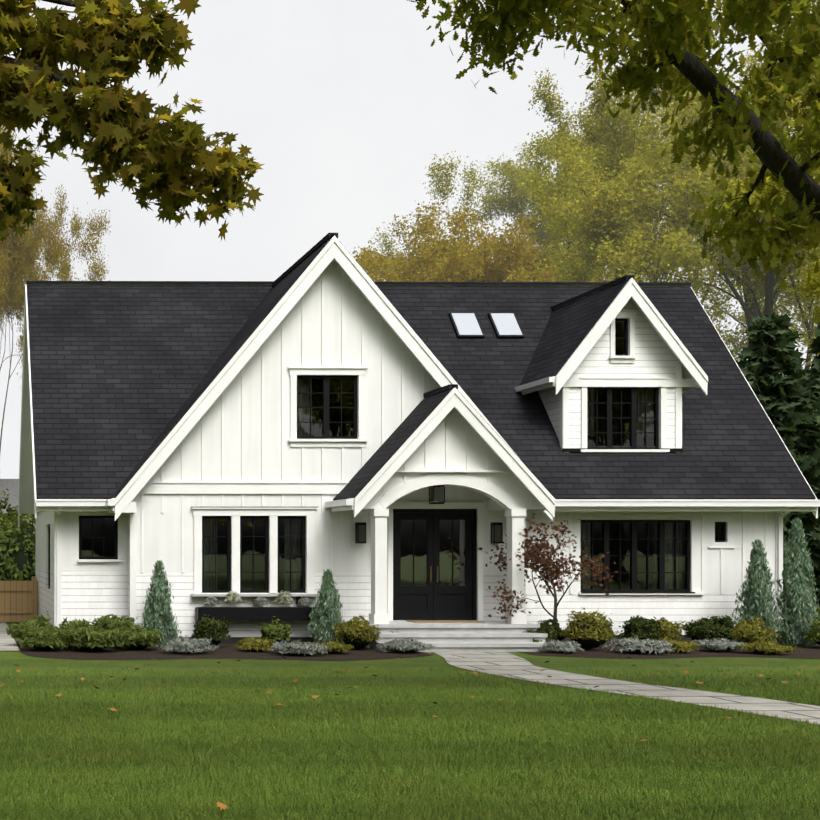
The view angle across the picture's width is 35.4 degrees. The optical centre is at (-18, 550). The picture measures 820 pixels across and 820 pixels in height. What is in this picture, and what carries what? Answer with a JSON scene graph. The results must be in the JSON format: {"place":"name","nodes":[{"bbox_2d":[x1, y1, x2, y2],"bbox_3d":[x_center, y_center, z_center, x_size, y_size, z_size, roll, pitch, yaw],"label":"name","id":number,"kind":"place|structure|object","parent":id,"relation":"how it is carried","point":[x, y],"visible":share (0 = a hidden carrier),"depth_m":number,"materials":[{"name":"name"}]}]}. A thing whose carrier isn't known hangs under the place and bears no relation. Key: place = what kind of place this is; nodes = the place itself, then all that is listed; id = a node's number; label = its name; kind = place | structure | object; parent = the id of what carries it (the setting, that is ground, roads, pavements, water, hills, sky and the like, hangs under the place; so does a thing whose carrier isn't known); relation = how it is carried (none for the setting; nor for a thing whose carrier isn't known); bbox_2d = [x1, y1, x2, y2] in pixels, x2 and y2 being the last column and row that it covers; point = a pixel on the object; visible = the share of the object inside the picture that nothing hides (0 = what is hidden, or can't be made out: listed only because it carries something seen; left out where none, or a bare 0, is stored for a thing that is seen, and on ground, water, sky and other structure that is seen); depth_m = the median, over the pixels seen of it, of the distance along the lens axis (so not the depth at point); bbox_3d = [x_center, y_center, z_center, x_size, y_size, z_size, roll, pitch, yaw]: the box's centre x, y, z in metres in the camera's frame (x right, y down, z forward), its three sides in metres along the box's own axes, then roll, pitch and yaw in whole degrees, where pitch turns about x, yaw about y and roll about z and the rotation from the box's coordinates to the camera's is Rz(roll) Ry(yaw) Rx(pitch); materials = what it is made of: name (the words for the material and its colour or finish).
{"place":"outdoors","nodes":[
{"label":"outdoors","id":0,"kind":"place"},
{"bbox_2d":[198,607,313,607],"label":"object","id":1,"kind":"object","parent":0,"point":[255,607],"visible":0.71,"depth_m":21.56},
{"bbox_2d":[36,259,525,636],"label":"house wall","id":2,"kind":"structure","parent":0,"point":[90,590],"depth_m":21.86,"materials":[{"name":"white wood"}]},
{"bbox_2d":[20,243,725,620],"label":"house","id":3,"kind":"structure","parent":0,"point":[433,600],"depth_m":21.95,"materials":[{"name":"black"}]},
{"bbox_2d":[191,594,551,651],"bbox_3d":[7.073,1.324,20.910,6.130,1.005,1.900,0,0,-1],"label":"house step","id":4,"kind":"object","parent":3,"relation":"attached to","point":[494,636],"visible":0.65,"depth_m":20.37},
{"bbox_2d":[406,620,485,622],"bbox_3d":[8.703,1.327,21.407,1.300,0.018,0.500,0,0,-1],"label":"doormat","id":5,"kind":"object","parent":4,"relation":"on","point":[444,621],"visible":1,"depth_m":21.27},
{"bbox_2d":[26,233,815,499],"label":"house roof","id":6,"kind":"structure","parent":3,"relation":"attached to","point":[123,378],"depth_m":23.73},
{"bbox_2d":[451,313,521,334],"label":"skylights","id":7,"kind":"object","parent":6,"relation":"in","point":[468,324],"visible":1,"depth_m":24.96,"materials":[{"name":"white glass"}]},
{"bbox_2d":[36,377,819,636],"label":"gutters and downspouts","id":8,"kind":"object","parent":3,"relation":"attached to","point":[795,504],"visible":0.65,"depth_m":21.88,"materials":[{"name":"white metal"}]},
{"bbox_2d":[538,298,679,447],"bbox_3d":[12.773,-3.514,24.343,2.340,3.538,3.150,0,0,-1],"label":"siding","id":9,"kind":"object","parent":3,"relation":"attached to","point":[654,354],"visible":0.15,"depth_m":22.77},
{"bbox_2d":[0,0,816,478],"label":"sky","id":10,"kind":"structure","parent":0,"point":[345,106],"materials":[{"name":"white"}]},
{"bbox_2d":[0,622,819,819],"bbox_3d":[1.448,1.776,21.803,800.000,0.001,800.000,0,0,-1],"label":"lawn","id":11,"kind":"structure","parent":0,"point":[418,663],"depth_m":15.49,"materials":[{"name":"green plant"}]},
{"bbox_2d":[0,622,19,650],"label":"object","id":12,"kind":"structure","parent":11,"relation":"on","point":[7,641],"depth_m":22.21,"materials":[{"name":"stone"}]},
{"bbox_2d":[0,479,34,525],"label":"neighboring house","id":13,"kind":"structure","parent":11,"relation":"on","point":[11,486],"depth_m":60.88,"materials":[{"name":"grey"}]},
{"bbox_2d":[0,506,35,580],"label":"shrub","id":14,"kind":"object","parent":11,"relation":"on","point":[17,559],"visible":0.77,"depth_m":32.00,"materials":[{"name":"green plant"}]},
{"bbox_2d":[0,489,35,553],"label":"shrub","id":15,"kind":"object","parent":11,"relation":"on","point":[30,530],"visible":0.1,"depth_m":35.19,"materials":[{"name":"green plant"}]},
{"bbox_2d":[0,491,35,526],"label":"foliage","id":16,"kind":"object","parent":11,"relation":"on","point":[7,506],"depth_m":40.15,"materials":[{"name":"green plant"}]},
{"bbox_2d":[0,577,37,621],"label":"fence","id":17,"kind":"object","parent":11,"relation":"on","point":[18,601],"visible":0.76,"depth_m":27.77,"materials":[{"name":"brown wood"}]},
{"bbox_2d":[0,126,110,451],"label":"yellow tree","id":18,"kind":"object","parent":11,"relation":"on","point":[18,257],"depth_m":55.78,"materials":[{"name":"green plant"}]},
{"bbox_2d":[0,0,263,244],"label":"tree foliage","id":19,"kind":"object","parent":11,"relation":"on","point":[101,43],"visible":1,"depth_m":8.17,"materials":[{"name":"green plant"}]},
{"bbox_2d":[15,641,433,660],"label":"bed mulch","id":20,"kind":"object","parent":11,"relation":"on","point":[226,651],"visible":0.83,"depth_m":19.46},
{"bbox_2d":[6,611,58,643],"bbox_3d":[0.973,1.431,21.227,1.082,0.666,1.188,0,0,-1],"label":"spreading shrub","id":21,"kind":"object","parent":20,"relation":"on","point":[21,628],"visible":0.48,"depth_m":21.06,"materials":[{"name":"green plant"}]},
{"bbox_2d":[14,625,74,649],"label":"spreading shrub","id":22,"kind":"object","parent":20,"relation":"on","point":[42,638],"visible":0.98,"depth_m":19.98,"materials":[{"name":"green plant"}]},
{"bbox_2d":[58,617,101,646],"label":"spreading shrub","id":23,"kind":"object","parent":20,"relation":"on","point":[76,624],"visible":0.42,"depth_m":20.75,"materials":[{"name":"green plant"}]},
{"bbox_2d":[65,625,124,650],"bbox_3d":[1.987,1.522,20.061,1.058,0.488,1.000,0,0,34],"label":"spreading shrub","id":24,"kind":"object","parent":20,"relation":"on","point":[96,638],"visible":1,"depth_m":19.79,"materials":[{"name":"green plant"}]},
{"bbox_2d":[90,614,137,634],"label":"spreading shrub","id":25,"kind":"object","parent":20,"relation":"on","point":[107,622],"visible":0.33,"depth_m":20.96,"materials":[{"name":"green plant"}]},
{"bbox_2d":[113,623,164,649],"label":"spreading shrub","id":26,"kind":"object","parent":20,"relation":"on","point":[136,637],"visible":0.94,"depth_m":20.08,"materials":[{"name":"green plant"}]},
{"bbox_2d":[141,560,181,646],"bbox_3d":[3.315,0.999,21.285,0.764,1.699,0.746,0,0,-1],"label":"juniper shrub","id":27,"kind":"object","parent":20,"relation":"on","point":[158,602],"visible":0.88,"depth_m":21.12,"materials":[{"name":"green plant"}]},
{"bbox_2d":[160,634,218,653],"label":"shrub","id":28,"kind":"object","parent":20,"relation":"on","point":[185,645],"visible":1,"depth_m":19.48,"materials":[{"name":"grey plant"}]},
{"bbox_2d":[191,614,231,645],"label":"boxwood shrub","id":29,"kind":"object","parent":20,"relation":"on","point":[215,629],"visible":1,"depth_m":20.75,"materials":[{"name":"green plant"}]},
{"bbox_2d":[234,637,274,651],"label":"shrub","id":30,"kind":"object","parent":20,"relation":"on","point":[254,644],"visible":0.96,"depth_m":19.91,"materials":[{"name":"yellow plant"}]},
{"bbox_2d":[260,616,291,642],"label":"boxwood shrub","id":31,"kind":"object","parent":20,"relation":"on","point":[279,632],"visible":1,"depth_m":20.81,"materials":[{"name":"green plant"}]},
{"bbox_2d":[268,639,329,654],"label":"shrub","id":32,"kind":"object","parent":20,"relation":"on","point":[296,647],"visible":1,"depth_m":19.14,"materials":[{"name":"silver plant"}]},
{"bbox_2d":[307,568,344,643],"bbox_3d":[6.471,1.097,21.239,0.732,1.550,0.734,0,0,33],"label":"juniper shrub","id":33,"kind":"object","parent":20,"relation":"on","point":[327,613],"visible":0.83,"depth_m":21.13,"materials":[{"name":"green plant"}]},
{"bbox_2d":[310,640,353,653],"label":"shrub","id":34,"kind":"object","parent":20,"relation":"on","point":[336,647],"visible":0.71,"depth_m":19.46,"materials":[{"name":"yellow plant"}]},
{"bbox_2d":[331,614,380,648],"bbox_3d":[6.696,1.440,20.454,0.815,0.643,0.900,0,0,-1],"label":"boxwood shrub","id":35,"kind":"object","parent":20,"relation":"on","point":[356,633],"visible":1,"depth_m":20.23,"materials":[{"name":"plant"}]},
{"bbox_2d":[375,637,435,651],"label":"shrub","id":36,"kind":"object","parent":20,"relation":"on","point":[406,645],"visible":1,"depth_m":19.69,"materials":[{"name":"grey plant"}]},
{"bbox_2d":[0,657,819,810],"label":"fallen leaves","id":37,"kind":"object","parent":11,"relation":"on","point":[221,805],"visible":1,"depth_m":15.04,"materials":[{"name":"orange plant"}]},
{"bbox_2d":[18,235,817,626],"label":"house trim","id":38,"kind":"structure","parent":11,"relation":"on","point":[382,519],"depth_m":21.81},
{"bbox_2d":[203,596,218,605],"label":"window box plant","id":39,"kind":"object","parent":38,"relation":"on","point":[210,600],"visible":1,"depth_m":21.58,"materials":[{"name":"plant"}]},
{"bbox_2d":[224,591,241,603],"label":"window box plant","id":40,"kind":"object","parent":38,"relation":"attached to","point":[237,598],"visible":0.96,"depth_m":21.59,"materials":[{"name":"green plant"}]},
{"bbox_2d":[253,596,268,605],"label":"window box plant","id":41,"kind":"object","parent":38,"relation":"on","point":[260,600],"visible":1,"depth_m":21.59,"materials":[{"name":"plant"}]},
{"bbox_2d":[275,590,293,602],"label":"window box plant","id":42,"kind":"object","parent":38,"relation":"attached to","point":[281,599],"visible":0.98,"depth_m":21.60,"materials":[{"name":"green plant"}]},
{"bbox_2d":[298,596,312,605],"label":"window box plant","id":43,"kind":"object","parent":38,"relation":"on","point":[303,600],"visible":0.98,"depth_m":21.61,"materials":[{"name":"plant"}]},
{"bbox_2d":[526,511,774,634],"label":"house wall","id":44,"kind":"structure","parent":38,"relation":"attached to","point":[712,601],"depth_m":22.43,"materials":[{"name":"white wood"}]},
{"bbox_2d":[352,196,612,281],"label":"yellow tree","id":45,"kind":"object","parent":11,"relation":"on","point":[475,263],"depth_m":47.93,"materials":[{"name":"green plant"}]},
{"bbox_2d":[376,109,603,278],"bbox_3d":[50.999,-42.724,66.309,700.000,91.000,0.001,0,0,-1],"label":"tree","id":46,"kind":"object","parent":11,"relation":"on","point":[494,193],"depth_m":66.10,"materials":[{"name":"green plant"}]},
{"bbox_2d":[356,32,793,343],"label":"tree","id":47,"kind":"object","parent":11,"relation":"on","point":[607,143],"depth_m":61.76,"materials":[{"name":"green plant"}]},
{"bbox_2d":[407,0,819,323],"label":"oak tree","id":48,"kind":"object","parent":11,"relation":"on","point":[675,32],"visible":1,"depth_m":11.67,"materials":[{"name":"green plant"}]},
{"bbox_2d":[432,651,819,724],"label":"front path","id":49,"kind":"structure","parent":11,"relation":"on","point":[506,664],"depth_m":14.82,"materials":[{"name":"stone"}]},
{"bbox_2d":[514,43,819,378],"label":"tree","id":50,"kind":"object","parent":11,"relation":"on","point":[616,235],"visible":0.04,"depth_m":45.94,"materials":[{"name":"green plant"}]},
{"bbox_2d":[520,641,819,658],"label":"bed mulch","id":51,"kind":"object","parent":11,"relation":"on","point":[811,652],"visible":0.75,"depth_m":19.46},
{"bbox_2d":[523,628,553,641],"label":"shrub","id":52,"kind":"object","parent":51,"relation":"on","point":[540,631],"visible":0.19,"depth_m":20.56,"materials":[{"name":"green plant"}]},
{"bbox_2d":[479,513,618,621],"bbox_3d":[10.307,0.543,20.880,2.142,2.480,1.888,0,0,-1],"label":"japanese maple tree","id":53,"kind":"object","parent":51,"relation":"on","point":[547,566],"visible":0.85,"depth_m":20.70,"materials":[{"name":"red plant"}]},
{"bbox_2d":[537,613,567,641],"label":"boxwood shrub","id":54,"kind":"object","parent":51,"relation":"on","point":[553,629],"visible":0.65,"depth_m":20.75,"materials":[{"name":"green plant"}]},
{"bbox_2d":[537,639,583,652],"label":"shrub","id":55,"kind":"object","parent":51,"relation":"on","point":[558,646],"visible":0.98,"depth_m":19.67,"materials":[{"name":"silver plant"}]},
{"bbox_2d":[560,608,618,648],"bbox_3d":[10.845,1.377,20.360,0.916,0.765,0.891,0,0,39],"label":"boxwood shrub","id":56,"kind":"object","parent":51,"relation":"on","point":[589,631],"visible":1,"depth_m":20.17,"materials":[{"name":"plant"}]},
{"bbox_2d":[594,613,615,644],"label":"boxwood shrub","id":57,"kind":"object","parent":51,"relation":"on","point":[609,623],"visible":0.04,"depth_m":20.99,"materials":[{"name":"green plant"}]},
{"bbox_2d":[593,636,674,654],"bbox_3d":[11.417,1.628,19.725,1.145,0.285,1.198,0,0,-1],"label":"shrub","id":58,"kind":"object","parent":51,"relation":"on","point":[634,645],"visible":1,"depth_m":19.44,"materials":[{"name":"silver plant"}]},
{"bbox_2d":[618,615,663,639],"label":"boxwood shrub","id":59,"kind":"object","parent":51,"relation":"on","point":[641,627],"visible":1,"depth_m":20.84,"materials":[{"name":"green plant"}]},
{"bbox_2d":[650,617,683,640],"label":"boxwood shrub","id":60,"kind":"object","parent":51,"relation":"on","point":[670,629],"visible":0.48,"depth_m":21.10,"materials":[{"name":"plant"}]},
{"bbox_2d":[651,636,702,652],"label":"shrub","id":61,"kind":"object","parent":51,"relation":"on","point":[680,646],"visible":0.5,"depth_m":19.66,"materials":[{"name":"yellow plant"}]},
{"bbox_2d":[681,616,727,640],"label":"boxwood shrub","id":62,"kind":"object","parent":51,"relation":"on","point":[704,628],"visible":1,"depth_m":20.93,"materials":[{"name":"green plant"}]},
{"bbox_2d":[692,638,745,651],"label":"shrub","id":63,"kind":"object","parent":51,"relation":"on","point":[719,645],"visible":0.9,"depth_m":19.84,"materials":[{"name":"grey plant"}]},
{"bbox_2d":[710,615,733,640],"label":"boxwood shrub","id":64,"kind":"object","parent":51,"relation":"on","point":[727,621],"visible":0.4,"depth_m":21.33,"materials":[{"name":"green plant"}]},
{"bbox_2d":[729,616,777,643],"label":"boxwood shrub","id":65,"kind":"object","parent":51,"relation":"on","point":[749,630],"visible":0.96,"depth_m":20.29,"materials":[{"name":"plant"}]},
{"bbox_2d":[731,539,782,641],"bbox_3d":[14.695,0.817,21.559,0.822,2.098,0.755,0,0,-26],"label":"juniper shrub","id":66,"kind":"object","parent":51,"relation":"on","point":[757,597],"visible":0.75,"depth_m":21.48,"materials":[{"name":"green plant"}]},
{"bbox_2d":[728,640,803,654],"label":"shrub","id":67,"kind":"object","parent":51,"relation":"on","point":[766,647],"visible":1,"depth_m":19.41,"materials":[{"name":"yellow plant"}]},
{"bbox_2d":[773,517,819,645],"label":"juniper shrub","id":68,"kind":"object","parent":51,"relation":"on","point":[795,599],"visible":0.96,"depth_m":21.27,"materials":[{"name":"green plant"}]},
{"bbox_2d":[800,617,819,644],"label":"boxwood shrub","id":69,"kind":"object","parent":51,"relation":"on","point":[814,634],"visible":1,"depth_m":20.63,"materials":[{"name":"green plant"}]},
{"bbox_2d":[686,184,819,365],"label":"tree","id":70,"kind":"object","parent":11,"relation":"on","point":[733,340],"depth_m":55.41,"materials":[{"name":"green plant"}]},
{"bbox_2d":[735,311,819,613],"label":"conifer tree","id":71,"kind":"object","parent":11,"relation":"on","point":[772,370],"visible":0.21,"depth_m":33.44,"materials":[{"name":"green plant"}]},
{"bbox_2d":[797,316,819,414],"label":"conifer tree","id":72,"kind":"object","parent":11,"relation":"on","point":[812,383],"visible":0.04,"depth_m":38.25,"materials":[{"name":"green plant"}]},
{"bbox_2d":[356,487,500,541],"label":"lanterns","id":73,"kind":"object","parent":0,"point":[438,494],"visible":0.81,"depth_m":21.72,"materials":[{"name":"black metal"}]},
{"bbox_2d":[401,520,465,585],"bbox_3d":[8.697,0.036,21.967,1.276,1.270,0.001,0,0,-1],"label":"door glass","id":74,"kind":"object","parent":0,"point":[420,552],"visible":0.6,"depth_m":21.97,"materials":[{"name":"glass"}]},
{"bbox_2d":[430,566,437,581],"bbox_3d":[8.698,0.446,21.924,0.150,0.300,0.035,0,0,-1],"label":"door handle","id":75,"kind":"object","parent":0,"point":[431,573],"visible":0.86,"depth_m":21.91,"materials":[{"name":"gold metal"}]},
{"bbox_2d":[174,635,778,642],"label":"ground-cover plants","id":76,"kind":"object","parent":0,"point":[300,639],"depth_m":21.87,"materials":[{"name":"plant"}]}
]}

